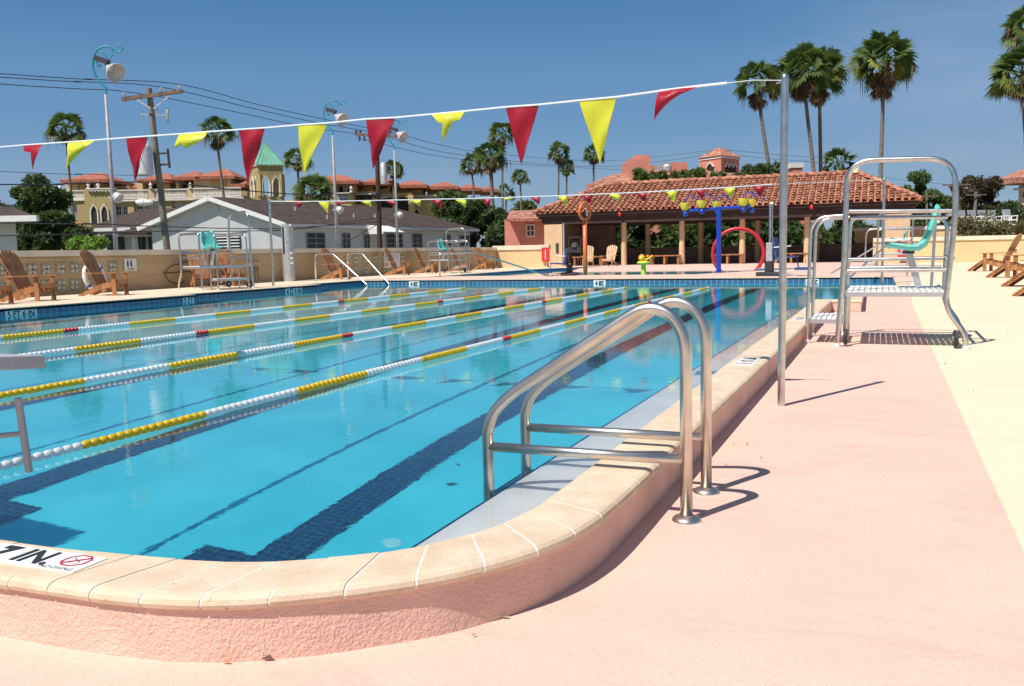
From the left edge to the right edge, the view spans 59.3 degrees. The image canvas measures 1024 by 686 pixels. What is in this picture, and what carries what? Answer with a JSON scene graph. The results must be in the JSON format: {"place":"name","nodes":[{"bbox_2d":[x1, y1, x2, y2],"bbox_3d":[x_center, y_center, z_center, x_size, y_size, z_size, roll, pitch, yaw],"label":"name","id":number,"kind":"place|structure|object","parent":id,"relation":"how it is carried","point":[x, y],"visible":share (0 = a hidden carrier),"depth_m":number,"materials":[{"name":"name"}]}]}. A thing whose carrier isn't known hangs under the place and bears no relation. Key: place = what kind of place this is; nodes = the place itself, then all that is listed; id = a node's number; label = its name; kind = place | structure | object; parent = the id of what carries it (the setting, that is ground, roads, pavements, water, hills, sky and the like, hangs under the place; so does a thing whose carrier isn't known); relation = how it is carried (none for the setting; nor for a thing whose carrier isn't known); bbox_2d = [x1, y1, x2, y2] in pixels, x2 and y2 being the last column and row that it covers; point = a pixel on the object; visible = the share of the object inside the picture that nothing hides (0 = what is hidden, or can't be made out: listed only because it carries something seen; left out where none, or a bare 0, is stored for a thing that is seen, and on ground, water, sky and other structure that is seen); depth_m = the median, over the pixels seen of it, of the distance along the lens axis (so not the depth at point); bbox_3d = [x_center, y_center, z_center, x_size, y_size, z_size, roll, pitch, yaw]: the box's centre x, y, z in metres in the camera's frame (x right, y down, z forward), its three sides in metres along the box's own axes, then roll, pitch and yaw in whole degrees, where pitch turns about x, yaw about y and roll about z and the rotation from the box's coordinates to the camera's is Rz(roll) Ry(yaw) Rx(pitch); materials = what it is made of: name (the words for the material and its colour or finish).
{"place":"outdoors","nodes":[
{"label":"outdoors","id":0,"kind":"place"},
{"bbox_2d":[85,208,178,249],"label":"bungalow wing","id":1,"kind":"structure","parent":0,"point":[135,241],"depth_m":62.46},
{"bbox_2d":[249,143,285,200],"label":"bell tower","id":2,"kind":"structure","parent":0,"point":[268,164],"depth_m":99.23,"materials":[{"name":"beige paint"}]},
{"bbox_2d":[0,266,590,307],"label":"pool deck tan","id":3,"kind":"object","parent":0,"point":[65,298],"visible":0.55,"depth_m":24.78,"materials":[{"name":"concrete"}]},
{"bbox_2d":[0,250,59,301],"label":"adirondack chair","id":4,"kind":"object","parent":3,"relation":"on","point":[11,262],"visible":0.95,"depth_m":19.70,"materials":[{"name":"brown wood"}]},
{"bbox_2d":[78,249,130,295],"bbox_3d":[-10.015,-1.737,22.055,1.080,1.136,0.760,-1,6,5],"label":"adirondack chair","id":5,"kind":"object","parent":3,"relation":"on","point":[93,269],"visible":0.98,"depth_m":21.96,"materials":[{"name":"brown wood"}]},
{"bbox_2d":[187,249,215,287],"bbox_3d":[-9.206,-2.217,26.623,0.760,1.136,1.080,-4,7,-30],"label":"adirondack chair","id":6,"kind":"object","parent":3,"relation":"on","point":[196,275],"visible":0.69,"depth_m":26.75,"materials":[{"name":"brown wood"}]},
{"bbox_2d":[177,211,254,290],"bbox_3d":[-8.137,-2.568,24.848,1.844,2.160,1.569,5,8,44],"label":"lifeguard chair","id":7,"kind":"object","parent":3,"relation":"on","point":[208,240],"visible":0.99,"depth_m":24.93,"materials":[{"name":"metal"}]},
{"bbox_2d":[217,249,246,285],"bbox_3d":[-8.620,-2.328,27.767,0.760,1.168,1.473,-5,7,-36],"label":"adirondack chair","id":8,"kind":"object","parent":3,"relation":"on","point":[225,272],"visible":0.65,"depth_m":28.02,"materials":[{"name":"brown wood"}]},
{"bbox_2d":[0,247,496,297],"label":"boundary wall","id":9,"kind":"structure","parent":3,"relation":"on","point":[153,266],"depth_m":26.86,"materials":[{"name":"beige concrete"}]},
{"bbox_2d":[281,224,294,281],"bbox_3d":[-7.717,-3.108,31.032,0.398,1.960,0.431,-1,6,-1],"label":"cover post","id":10,"kind":"object","parent":3,"relation":"on","point":[288,252],"visible":0.94,"depth_m":30.89,"materials":[{"name":"grey"}]},
{"bbox_2d":[319,248,352,279],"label":"adirondack chair","id":11,"kind":"object","parent":3,"relation":"on","point":[334,272],"visible":0.89,"depth_m":32.58,"materials":[{"name":"brown wood"}]},
{"bbox_2d":[383,248,411,275],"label":"adirondack chair","id":12,"kind":"object","parent":3,"relation":"on","point":[395,269],"visible":0.94,"depth_m":36.85,"materials":[{"name":"brown wood"}]},
{"bbox_2d":[0,274,891,311],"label":"pool coping","id":13,"kind":"object","parent":3,"relation":"on","point":[172,296],"visible":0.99,"depth_m":25.52,"materials":[{"name":"concrete"}]},
{"bbox_2d":[424,228,470,273],"bbox_3d":[-2.724,-4.002,38.891,1.676,1.963,1.426,2,7,30],"label":"lifeguard chair","id":14,"kind":"object","parent":3,"relation":"on","point":[440,243],"visible":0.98,"depth_m":38.88,"materials":[{"name":"metal"}]},
{"bbox_2d":[492,245,550,267],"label":"boundary wall","id":15,"kind":"structure","parent":3,"relation":"on","point":[527,256],"depth_m":48.50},
{"bbox_2d":[0,282,893,561],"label":"pool water","id":16,"kind":"structure","parent":0,"point":[392,460],"depth_m":5.87,"materials":[{"name":"blue liquid"}]},
{"bbox_2d":[0,283,509,338],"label":"lane rope","id":17,"kind":"object","parent":16,"relation":"on","point":[35,333],"visible":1,"depth_m":15.14,"materials":[{"name":"plastic"}]},
{"bbox_2d":[19,282,585,355],"bbox_3d":[-2.331,-0.616,16.278,0.084,0.062,24.350,1,6,22],"label":"lane rope","id":18,"kind":"object","parent":16,"relation":"on","point":[111,344],"visible":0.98,"depth_m":12.60,"materials":[{"name":"plastic"}]},
{"bbox_2d":[0,282,657,398],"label":"lane rope","id":19,"kind":"object","parent":16,"relation":"on","point":[79,381],"visible":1,"depth_m":9.26,"materials":[{"name":"plastic"}]},
{"bbox_2d":[0,282,727,470],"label":"lane rope","id":20,"kind":"object","parent":16,"relation":"on","point":[65,449],"visible":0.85,"depth_m":6.42,"materials":[{"name":"plastic"}]},
{"bbox_2d":[0,277,894,316],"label":"pool basin","id":21,"kind":"object","parent":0,"point":[226,294],"visible":0.03,"depth_m":25.50,"materials":[{"name":"blue tile"}]},
{"bbox_2d":[0,263,1023,685],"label":"pink pool deck","id":22,"kind":"structure","parent":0,"point":[854,527],"depth_m":2.91,"materials":[{"name":"concrete"}]},
{"bbox_2d":[0,277,910,662],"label":"pool wall","id":23,"kind":"structure","parent":22,"relation":"on","point":[578,529],"depth_m":2.53,"materials":[{"name":"pink paint"}]},
{"bbox_2d":[0,354,45,472],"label":"starting block","id":24,"kind":"structure","parent":23,"relation":"on","point":[14,361],"depth_m":2.97,"materials":[{"name":"grey paint"}]},
{"bbox_2d":[0,542,107,572],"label":"depth marker","id":25,"kind":"object","parent":23,"relation":"on","point":[35,557],"visible":1,"depth_m":2.65,"materials":[{"name":"tile"}]},
{"bbox_2d":[482,302,700,524],"bbox_3d":[0.312,0.767,3.714,0.932,1.871,0.115,1,6,22],"label":"stair rail","id":26,"kind":"object","parent":22,"relation":"on","point":[683,459],"visible":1,"depth_m":3.58,"materials":[{"name":"metal"}]},
{"bbox_2d":[520,296,719,495],"bbox_3d":[0.478,0.722,4.119,0.932,1.871,0.115,1,6,22],"label":"stair rail","id":27,"kind":"object","parent":22,"relation":"on","point":[704,436],"visible":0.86,"depth_m":3.98,"materials":[{"name":"metal"}]},
{"bbox_2d":[452,267,792,275],"bbox_3d":[5.425,-2.842,38.029,12.300,0.512,14.300,1,6,22],"label":"wading pool basin","id":28,"kind":"object","parent":22,"relation":"in","point":[575,268],"visible":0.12,"depth_m":39.65,"materials":[{"name":"teal paint"}]},
{"bbox_2d":[578,201,590,274],"bbox_3d":[2.740,-3.708,33.766,0.159,3.200,0.721,4,8,41],"label":"spray toy","id":29,"kind":"object","parent":28,"relation":"on","point":[588,213],"visible":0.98,"depth_m":33.70,"materials":[{"name":"orange paint"}]},
{"bbox_2d":[680,192,764,272],"bbox_3d":[7.713,-3.823,33.171,3.029,3.359,1.209,0,6,8],"label":"bucket toy","id":30,"kind":"object","parent":28,"relation":"on","point":[742,203],"visible":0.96,"depth_m":32.75,"materials":[{"name":"blue paint"}]},
{"bbox_2d":[711,225,764,270],"bbox_3d":[9.450,-3.853,37.630,2.204,2.125,0.216,1,6,17],"label":"spray hoop","id":31,"kind":"object","parent":28,"relation":"on","point":[753,233],"visible":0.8,"depth_m":37.44,"materials":[{"name":"red plastic"}]},
{"bbox_2d":[776,73,788,405],"bbox_3d":[1.781,-0.655,5.965,0.081,2.209,0.051,1,6,22],"label":"flag pole","id":32,"kind":"object","parent":22,"relation":"on","point":[784,81],"visible":0.92,"depth_m":5.94,"materials":[{"name":"metal"}]},
{"bbox_2d":[0,80,780,181],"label":"pennant line","id":33,"kind":"object","parent":32,"relation":"hanging from","point":[597,113],"visible":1,"depth_m":6.99,"materials":[{"name":"multicoloured"}]},
{"bbox_2d":[756,202,811,275],"bbox_3d":[8.116,-3.073,26.800,1.500,2.259,0.735,3,7,32],"label":"pool lift","id":34,"kind":"object","parent":22,"relation":"on","point":[772,248],"visible":0.87,"depth_m":26.86,"materials":[{"name":"grey"}]},
{"bbox_2d":[881,178,885,284],"bbox_3d":[8.283,-2.474,20.123,0.092,2.414,0.063,1,6,22],"label":"flag pole","id":35,"kind":"object","parent":22,"relation":"on","point":[883,227],"visible":0.88,"depth_m":20.09,"materials":[{"name":"metal"}]},
{"bbox_2d":[270,180,867,212],"bbox_3d":[0.593,-3.721,23.105,16.550,0.500,0.078,1,6,22],"label":"pennant line","id":36,"kind":"object","parent":35,"relation":"hanging from","point":[759,189],"visible":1,"depth_m":22.84,"materials":[{"name":"multicoloured"}]},
{"bbox_2d":[803,156,969,349],"bbox_3d":[4.127,-0.994,9.899,1.676,1.963,1.426,1,6,22],"label":"lifeguard chair","id":37,"kind":"object","parent":22,"relation":"on","point":[839,318],"visible":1,"depth_m":9.47,"materials":[{"name":"metal"}]},
{"bbox_2d":[864,213,913,265],"bbox_3d":[12.442,-3.339,29.513,1.676,1.963,1.426,1,6,22],"label":"lifeguard chair","id":38,"kind":"object","parent":22,"relation":"on","point":[895,228],"visible":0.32,"depth_m":29.06,"materials":[{"name":"metal"}]},
{"bbox_2d":[0,0,1023,319],"label":"sky","id":39,"kind":"structure","parent":0,"point":[385,58],"materials":[{"name":"blue"}]},
{"bbox_2d":[478,270,755,275],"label":"wading pool water","id":40,"kind":"structure","parent":0,"point":[624,272],"depth_m":37.45,"materials":[{"name":"liquid"}]},
{"bbox_2d":[496,261,872,266],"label":"pavilion paving","id":41,"kind":"structure","parent":0,"point":[736,263],"depth_m":49.10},
{"bbox_2d":[532,167,923,265],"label":"pavilion","id":42,"kind":"structure","parent":41,"relation":"on","point":[562,222],"depth_m":49.73,"materials":[{"name":"tile"}]},
{"bbox_2d":[910,262,1023,550],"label":"yellow pool deck","id":43,"kind":"structure","parent":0,"point":[987,367],"depth_m":8.09,"materials":[{"name":"concrete"}]},
{"bbox_2d":[967,233,1021,270],"bbox_3d":[14.766,-2.747,27.467,0.760,1.168,1.473,-7,8,-43],"label":"adirondack chair","id":44,"kind":"object","parent":43,"relation":"on","point":[991,261],"visible":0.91,"depth_m":27.32,"materials":[{"name":"brown wood"}]},
{"bbox_2d":[985,255,1023,277],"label":"adirondack chair","id":45,"kind":"object","parent":43,"relation":"on","point":[1014,265],"visible":0.96,"depth_m":22.16,"materials":[{"name":"brown wood"}]},
{"bbox_2d":[999,170,1023,202],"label":"apartment block","id":46,"kind":"structure","parent":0,"point":[1015,178],"depth_m":128.24,"materials":[{"name":"pink paint"}]},
{"label":"ground","id":47,"kind":"structure","parent":0,"visible":0},
{"bbox_2d":[0,206,38,250],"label":"cottage","id":48,"kind":"structure","parent":47,"relation":"on","point":[10,214],"depth_m":41.65,"materials":[{"name":"white"}]},
{"bbox_2d":[8,173,73,249],"bbox_3d":[-34.524,-8.364,65.432,5.712,7.983,5.243,-1,6,-3],"label":"broadleaf tree","id":49,"kind":"object","parent":47,"relation":"on","point":[35,199],"visible":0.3,"depth_m":64.00,"materials":[{"name":"green plant"}]},
{"bbox_2d":[16,209,98,250],"bbox_3d":[-28.383,-5.891,55.705,5.416,4.794,4.392,-1,6,3],"label":"bush","id":50,"kind":"object","parent":47,"relation":"on","point":[41,242],"visible":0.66,"depth_m":54.07,"materials":[{"name":"green plant"}]},
{"bbox_2d":[43,111,86,221],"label":"palm tree","id":51,"kind":"object","parent":47,"relation":"on","point":[54,122],"visible":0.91,"depth_m":92.61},
{"bbox_2d":[62,234,111,249],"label":"shrub","id":52,"kind":"object","parent":47,"relation":"on","point":[82,242],"visible":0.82,"depth_m":33.43,"materials":[{"name":"green plant"}]},
{"bbox_2d":[92,45,125,249],"bbox_3d":[-13.344,-5.606,30.441,1.207,8.762,0.730,4,8,40],"label":"lamp post","id":53,"kind":"object","parent":47,"relation":"on","point":[115,72],"visible":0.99,"depth_m":30.30,"materials":[{"name":"metal"}]},
{"bbox_2d":[121,85,182,249],"bbox_3d":[-14.286,-6.056,36.319,2.409,8.517,0.788,-3,6,-15],"label":"utility pole","id":54,"kind":"object","parent":47,"relation":"on","point":[146,166],"visible":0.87,"depth_m":36.19,"materials":[{"name":"brown wood"}]},
{"bbox_2d":[0,77,389,134],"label":"overhead wire","id":55,"kind":"object","parent":54,"relation":"attached to","point":[167,88],"visible":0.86,"depth_m":35.78,"materials":[{"name":"grey"}]},
{"bbox_2d":[0,73,395,133],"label":"overhead wire","id":56,"kind":"object","parent":54,"relation":"attached to","point":[171,83],"visible":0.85,"depth_m":35.35,"materials":[{"name":"grey"}]},
{"bbox_2d":[55,169,266,227],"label":"condominium","id":57,"kind":"structure","parent":47,"relation":"on","point":[92,203],"depth_m":109.20,"materials":[{"name":"beige paint"}]},
{"bbox_2d":[198,115,238,196],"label":"palm tree","id":58,"kind":"object","parent":47,"relation":"on","point":[217,143],"visible":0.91,"depth_m":92.99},
{"bbox_2d":[283,146,313,181],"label":"palm tree","id":59,"kind":"object","parent":47,"relation":"on","point":[288,156],"visible":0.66,"depth_m":107.83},
{"bbox_2d":[136,196,479,249],"bbox_3d":[-13.077,-7.638,67.133,11.950,5.373,27.129,1,6,22],"label":"bungalow","id":60,"kind":"object","parent":47,"relation":"on","point":[210,212],"visible":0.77,"depth_m":57.98,"materials":[{"name":"paint"}]},
{"bbox_2d":[216,236,240,248],"bbox_3d":[-17.634,-6.125,55.947,1.622,1.100,0.130,0,6,13],"label":"louvre window","id":61,"kind":"structure","parent":60,"relation":"in","point":[222,240],"depth_m":55.89,"materials":[{"name":"white glass"}]},
{"bbox_2d":[306,232,325,248],"bbox_3d":[-12.685,-6.605,58.117,0.129,1.038,1.948,2,6,25],"label":"window","id":62,"kind":"structure","parent":60,"relation":"in","point":[313,240],"depth_m":58.09,"materials":[{"name":"grey glass"}]},
{"bbox_2d":[289,172,333,203],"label":"tree","id":63,"kind":"object","parent":47,"relation":"on","point":[319,181],"visible":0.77,"depth_m":82.32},
{"bbox_2d":[323,99,347,247],"bbox_3d":[-7.993,-6.872,41.882,1.207,8.762,0.730,4,8,40],"label":"lamp post","id":64,"kind":"object","parent":47,"relation":"on","point":[340,117],"visible":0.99,"depth_m":41.78,"materials":[{"name":"grey metal"}]},
{"bbox_2d":[355,129,397,247],"bbox_3d":[-7.253,-7.446,49.306,2.386,8.381,0.679,-2,6,-8],"label":"utility pole","id":65,"kind":"object","parent":47,"relation":"on","point":[381,170],"visible":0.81,"depth_m":49.18,"materials":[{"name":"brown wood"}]},
{"bbox_2d":[0,221,377,228],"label":"overhead wire","id":66,"kind":"object","parent":65,"relation":"attached to","point":[160,226],"visible":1,"depth_m":31.39,"materials":[{"name":"grey"}]},
{"bbox_2d":[0,217,377,235],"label":"overhead wire","id":67,"kind":"object","parent":65,"relation":"attached to","point":[160,231],"visible":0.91,"depth_m":31.36,"materials":[{"name":"grey"}]},
{"bbox_2d":[287,175,498,218],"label":"condominium","id":68,"kind":"structure","parent":47,"relation":"on","point":[413,189],"depth_m":122.46,"materials":[{"name":"yellow paint"}]},
{"bbox_2d":[386,159,403,207],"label":"palm tree","id":69,"kind":"object","parent":47,"relation":"on","point":[390,162],"visible":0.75,"depth_m":117.87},
{"bbox_2d":[387,119,407,247],"bbox_3d":[-5.979,-7.568,48.349,1.207,8.762,0.730,4,8,40],"label":"lamp post","id":70,"kind":"object","parent":47,"relation":"on","point":[402,136],"visible":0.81,"depth_m":48.26,"materials":[{"name":"grey metal"}]},
{"bbox_2d":[429,188,466,218],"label":"broadleaf tree","id":71,"kind":"object","parent":47,"relation":"on","point":[435,209],"visible":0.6,"depth_m":94.13,"materials":[{"name":"green plant"}]},
{"bbox_2d":[459,152,483,246],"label":"palm tree","id":72,"kind":"object","parent":47,"relation":"on","point":[469,171],"visible":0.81,"depth_m":123.01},
{"bbox_2d":[438,196,508,246],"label":"broadleaf tree","id":73,"kind":"object","parent":47,"relation":"on","point":[480,215],"visible":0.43,"depth_m":80.91,"materials":[{"name":"green plant"}]},
{"bbox_2d":[471,140,510,265],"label":"palm tree","id":74,"kind":"object","parent":47,"relation":"on","point":[490,169],"visible":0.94,"depth_m":86.19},
{"bbox_2d":[482,219,504,256],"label":"broadleaf tree","id":75,"kind":"object","parent":47,"relation":"on","point":[494,236],"visible":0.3,"depth_m":68.24,"materials":[{"name":"green plant"}]},
{"bbox_2d":[486,121,512,207],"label":"palm tree","id":76,"kind":"object","parent":47,"relation":"on","point":[503,139],"visible":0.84,"depth_m":112.76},
{"bbox_2d":[504,210,587,267],"bbox_3d":[2.280,-6.824,60.500,5.510,4.508,4.250,-1,6,0],"label":"annex","id":77,"kind":"object","parent":47,"relation":"on","point":[524,227],"visible":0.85,"depth_m":59.56,"materials":[{"name":"pink paint"}]},
{"bbox_2d":[547,141,570,200],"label":"palm tree","id":78,"kind":"object","parent":47,"relation":"on","point":[558,145],"visible":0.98,"depth_m":122.77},
{"bbox_2d":[583,143,606,181],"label":"palm tree","id":79,"kind":"object","parent":47,"relation":"on","point":[593,160],"visible":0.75,"depth_m":117.87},
{"bbox_2d":[616,226,633,262],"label":"oleander bush","id":80,"kind":"object","parent":47,"relation":"on","point":[618,241],"visible":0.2,"depth_m":60.50,"materials":[{"name":"green plant"}]},
{"bbox_2d":[626,225,664,247],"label":"oleander bush","id":81,"kind":"object","parent":47,"relation":"on","point":[637,232],"visible":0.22,"depth_m":61.10,"materials":[{"name":"green plant"}]},
{"bbox_2d":[653,224,696,246],"bbox_3d":[11.168,-6.975,61.648,3.586,4.241,4.351,1,6,22],"label":"oleander bush","id":82,"kind":"object","parent":47,"relation":"on","point":[670,235],"visible":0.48,"depth_m":60.30,"materials":[{"name":"green plant"}]},
{"bbox_2d":[670,166,707,178],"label":"oleander bush","id":83,"kind":"object","parent":47,"relation":"on","point":[698,172],"visible":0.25,"depth_m":62.48,"materials":[{"name":"green plant"}]},
{"bbox_2d":[585,155,811,266],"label":"clubhouse","id":84,"kind":"structure","parent":47,"relation":"on","point":[632,163],"depth_m":85.84,"materials":[{"name":"pink paint"}]},
{"bbox_2d":[685,223,722,246],"bbox_3d":[13.015,-6.835,61.606,3.165,3.900,4.568,0,6,6],"label":"oleander bush","id":85,"kind":"object","parent":47,"relation":"on","point":[709,230],"visible":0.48,"depth_m":60.22,"materials":[{"name":"green plant"}]},
{"bbox_2d":[699,147,740,172],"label":"tower","id":86,"kind":"structure","parent":47,"relation":"on","point":[718,159],"depth_m":89.75,"materials":[{"name":"pink paint"}]},
{"bbox_2d":[711,222,754,245],"bbox_3d":[14.685,-7.170,61.317,4.060,4.562,4.508,1,6,22],"label":"oleander bush","id":87,"kind":"object","parent":47,"relation":"on","point":[730,238],"visible":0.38,"depth_m":59.97,"materials":[{"name":"green plant"}]},
{"bbox_2d":[740,163,768,175],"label":"oleander bush","id":88,"kind":"object","parent":47,"relation":"on","point":[750,169],"visible":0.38,"depth_m":62.36,"materials":[{"name":"green plant"}]},
{"bbox_2d":[732,59,783,164],"bbox_3d":[17.679,-12.873,65.019,4.000,15.069,3.838,1,6,22],"label":"palm tree","id":89,"kind":"object","parent":47,"relation":"on","point":[756,102],"visible":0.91,"depth_m":64.24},
{"bbox_2d":[746,221,788,244],"bbox_3d":[17.211,-7.031,61.644,3.524,4.168,4.649,-4,6,-24],"label":"oleander bush","id":90,"kind":"object","parent":47,"relation":"on","point":[764,232],"visible":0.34,"depth_m":59.93,"materials":[{"name":"green plant"}]},
{"bbox_2d":[776,41,834,171],"bbox_3d":[20.950,-13.394,64.943,4.641,15.992,4.471,1,6,22],"label":"palm tree","id":91,"kind":"object","parent":47,"relation":"on","point":[804,88],"visible":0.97,"depth_m":63.83,"materials":[{"name":"plant"}]},
{"bbox_2d":[787,221,834,244],"bbox_3d":[19.880,-6.943,61.607,4.404,3.852,4.182,1,6,22],"label":"oleander bush","id":92,"kind":"object","parent":47,"relation":"on","point":[795,233],"visible":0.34,"depth_m":60.41,"materials":[{"name":"green plant"}]},
{"bbox_2d":[794,45,850,224],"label":"palm tree","id":93,"kind":"object","parent":47,"relation":"on","point":[836,60],"visible":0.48,"depth_m":65.11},
{"bbox_2d":[823,147,858,221],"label":"palm tree","id":94,"kind":"object","parent":47,"relation":"on","point":[830,156],"visible":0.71,"depth_m":73.66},
{"bbox_2d":[823,219,876,243],"bbox_3d":[23.079,-7.116,61.765,5.398,4.408,4.063,1,6,22],"label":"oleander bush","id":95,"kind":"object","parent":47,"relation":"on","point":[836,227],"visible":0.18,"depth_m":61.63,"materials":[{"name":"green plant"}]},
{"bbox_2d":[843,28,918,226],"bbox_3d":[25.784,-13.500,62.944,4.896,16.399,4.891,-1,6,1],"label":"palm tree","id":96,"kind":"object","parent":47,"relation":"on","point":[882,83],"visible":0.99,"depth_m":62.05,"materials":[{"name":"plant"}]},
{"bbox_2d":[900,169,940,225],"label":"broadleaf tree","id":97,"kind":"object","parent":47,"relation":"on","point":[923,177],"visible":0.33,"depth_m":90.22,"materials":[{"name":"green plant"}]},
{"bbox_2d":[853,224,1014,243],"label":"boundary wall","id":98,"kind":"structure","parent":47,"relation":"on","point":[919,231],"depth_m":49.69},
{"bbox_2d":[921,192,960,225],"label":"broadleaf tree","id":99,"kind":"object","parent":47,"relation":"on","point":[944,202],"visible":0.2,"depth_m":89.05,"materials":[{"name":"green plant"}]},
{"bbox_2d":[873,235,1023,262],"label":"boundary wall","id":100,"kind":"structure","parent":47,"relation":"on","point":[969,248],"depth_m":40.52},
{"bbox_2d":[949,214,978,235],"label":"shrub","id":101,"kind":"object","parent":47,"relation":"on","point":[963,226],"visible":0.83,"depth_m":44.05,"materials":[{"name":"green plant"}]},
{"bbox_2d":[948,174,1005,224],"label":"broadleaf tree","id":102,"kind":"object","parent":47,"relation":"on","point":[994,184],"visible":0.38,"depth_m":97.33,"materials":[{"name":"green plant"}]},
{"bbox_2d":[970,209,1016,235],"bbox_3d":[23.491,-4.936,44.038,2.144,3.274,2.060,1,6,22],"label":"shrub","id":103,"kind":"object","parent":47,"relation":"on","point":[994,228],"visible":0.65,"depth_m":43.65,"materials":[{"name":"green plant"}]},
{"bbox_2d":[983,44,1023,137],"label":"palm tree","id":104,"kind":"object","parent":47,"relation":"on","point":[1004,82],"visible":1,"depth_m":60.44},
{"bbox_2d":[989,200,1023,223],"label":"broadleaf tree","id":105,"kind":"object","parent":47,"relation":"on","point":[1015,208],"visible":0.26,"depth_m":94.63,"materials":[{"name":"green plant"}]},
{"bbox_2d":[996,3,1023,61],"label":"palm tree","id":106,"kind":"object","parent":47,"relation":"on","point":[1014,29],"visible":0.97,"depth_m":60.15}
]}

